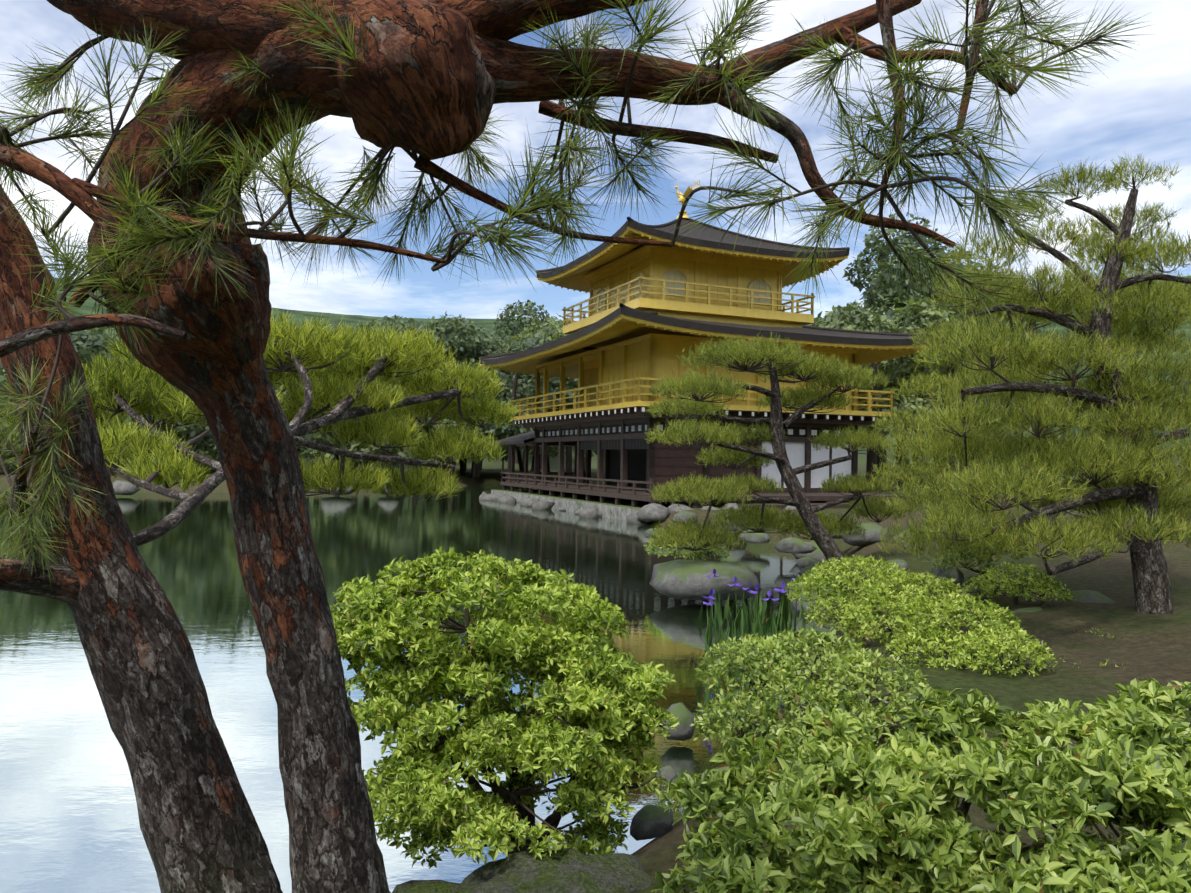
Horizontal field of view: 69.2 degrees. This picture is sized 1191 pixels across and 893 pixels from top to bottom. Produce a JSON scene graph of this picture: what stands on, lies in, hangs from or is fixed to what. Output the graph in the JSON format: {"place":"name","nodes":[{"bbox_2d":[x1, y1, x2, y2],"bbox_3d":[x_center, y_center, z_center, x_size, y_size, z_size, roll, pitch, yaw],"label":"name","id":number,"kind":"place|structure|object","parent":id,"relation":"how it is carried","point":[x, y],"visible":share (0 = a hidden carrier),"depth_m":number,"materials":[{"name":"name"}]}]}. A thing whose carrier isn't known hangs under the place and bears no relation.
{"place":"outdoors","nodes":[
{"label":"outdoors","id":0,"kind":"place"},
{"bbox_2d":[0,485,874,892],"bbox_3d":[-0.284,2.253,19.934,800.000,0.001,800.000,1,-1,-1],"label":"pond water","id":1,"kind":"structure","parent":0,"point":[68,815],"depth_m":8.32,"materials":[{"name":"liquid"}]},
{"bbox_2d":[0,276,1190,892],"bbox_3d":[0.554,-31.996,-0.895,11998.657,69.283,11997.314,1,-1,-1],"label":"ground","id":2,"kind":"structure","parent":0,"point":[1146,646],"depth_m":8.40,"materials":[{"name":"soil"}]},
{"bbox_2d":[2,309,522,546],"bbox_3d":[-1.806,-0.266,4.460,2.068,1.165,4.785,1,-1,7],"label":"pine tree","id":3,"kind":"object","parent":2,"relation":"on","point":[340,361],"visible":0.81,"depth_m":4.75,"materials":[{"name":"green plant"}]},
{"bbox_2d":[329,546,679,868],"bbox_3d":[-0.444,1.071,3.501,1.497,1.250,1.356,1,-1,-1],"label":"shrub","id":4,"kind":"object","parent":2,"relation":"on","point":[579,729],"visible":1,"depth_m":3.31,"materials":[{"name":"green plant"}]},
{"bbox_2d":[392,847,650,892],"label":"rock","id":5,"kind":"object","parent":2,"relation":"on","point":[569,870],"visible":0.92,"depth_m":2.87,"materials":[{"name":"stone"}]},
{"bbox_2d":[0,212,1064,490],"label":"trees","id":6,"kind":"object","parent":2,"relation":"on","point":[884,308],"visible":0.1,"depth_m":51.85,"materials":[{"name":"green plant"}]},
{"bbox_2d":[0,0,1156,892],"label":"pine","id":7,"kind":"object","parent":2,"relation":"on","point":[174,270],"visible":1,"depth_m":1.41,"materials":[{"name":"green plant"}]},
{"bbox_2d":[112,480,1114,840],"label":"garden rocks","id":8,"kind":"object","parent":2,"relation":"on","point":[682,580],"visible":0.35,"depth_m":11.51,"materials":[{"name":"stone"}]},
{"bbox_2d":[643,531,730,560],"bbox_3d":[1.453,1.558,13.332,1.486,0.507,0.977,0,-1,40],"label":"shore shrub","id":9,"kind":"object","parent":2,"relation":"on","point":[685,554],"visible":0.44,"depth_m":13.11,"materials":[{"name":"green plant"}]},
{"bbox_2d":[479,180,939,523],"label":"golden pavilion","id":10,"kind":"structure","parent":2,"relation":"on","point":[653,311],"depth_m":33.36,"materials":[{"name":"gold metal"}]},
{"bbox_2d":[643,330,916,585],"bbox_3d":[2.624,0.188,13.461,5.356,3.721,2.977,1,-1,-32],"label":"pruned pine","id":11,"kind":"object","parent":2,"relation":"on","point":[734,354],"visible":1,"depth_m":12.67,"materials":[{"name":"green plant"}]},
{"bbox_2d":[690,624,933,755],"bbox_3d":[1.220,1.432,4.955,1.383,0.717,1.225,1,-1,-1],"label":"shrub","id":12,"kind":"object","parent":2,"relation":"on","point":[790,674],"depth_m":4.89,"materials":[{"name":"green plant"}]},
{"bbox_2d":[650,676,1190,892],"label":"shrub","id":13,"kind":"object","parent":2,"relation":"on","point":[1128,759],"visible":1,"depth_m":2.41,"materials":[{"name":"green plant"}]},
{"bbox_2d":[786,555,1057,677],"bbox_3d":[2.803,1.444,7.632,1.399,0.758,3.169,1,-1,-11],"label":"shrub","id":14,"kind":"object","parent":2,"relation":"on","point":[871,599],"depth_m":7.40,"materials":[{"name":"green plant"}]},
{"bbox_2d":[932,523,1030,574],"bbox_3d":[4.907,1.305,11.015,1.302,0.692,1.006,1,-1,-1],"label":"bank shrub","id":15,"kind":"object","parent":2,"relation":"on","point":[947,561],"visible":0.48,"depth_m":10.78,"materials":[{"name":"green plant"}]},
{"bbox_2d":[960,561,1072,605],"bbox_3d":[4.685,1.567,9.635,0.875,0.589,1.048,1,-1,-17],"label":"bank shrub","id":16,"kind":"object","parent":2,"relation":"on","point":[1011,588],"visible":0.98,"depth_m":9.51,"materials":[{"name":"green plant"}]},
{"bbox_2d":[871,291,1165,528],"bbox_3d":[8.363,-0.707,17.124,5.834,4.933,1.826,1,-1,-1],"label":"pine","id":17,"kind":"object","parent":2,"relation":"on","point":[912,467],"visible":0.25,"depth_m":16.95,"materials":[{"name":"green plant"}]},
{"bbox_2d":[876,153,1190,613],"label":"pine","id":18,"kind":"object","parent":2,"relation":"on","point":[1134,492],"visible":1,"depth_m":8.70,"materials":[{"name":"green plant"}]},
{"bbox_2d":[1054,628,1129,669],"bbox_3d":[4.342,1.810,7.142,1.628,0.354,2.994,1,-1,22],"label":"ground cover","id":19,"kind":"object","parent":2,"relation":"on","point":[1106,661],"visible":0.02,"depth_m":6.77,"materials":[{"name":"green plant"}]},
{"bbox_2d":[0,0,1190,320],"label":"sky","id":20,"kind":"structure","parent":0,"point":[1143,105],"materials":[{"name":"blue"}]},
{"bbox_2d":[697,569,805,667],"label":"iris plants","id":21,"kind":"object","parent":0,"point":[782,621],"visible":0.83,"depth_m":8.88,"materials":[{"name":"green plant"}]}
]}

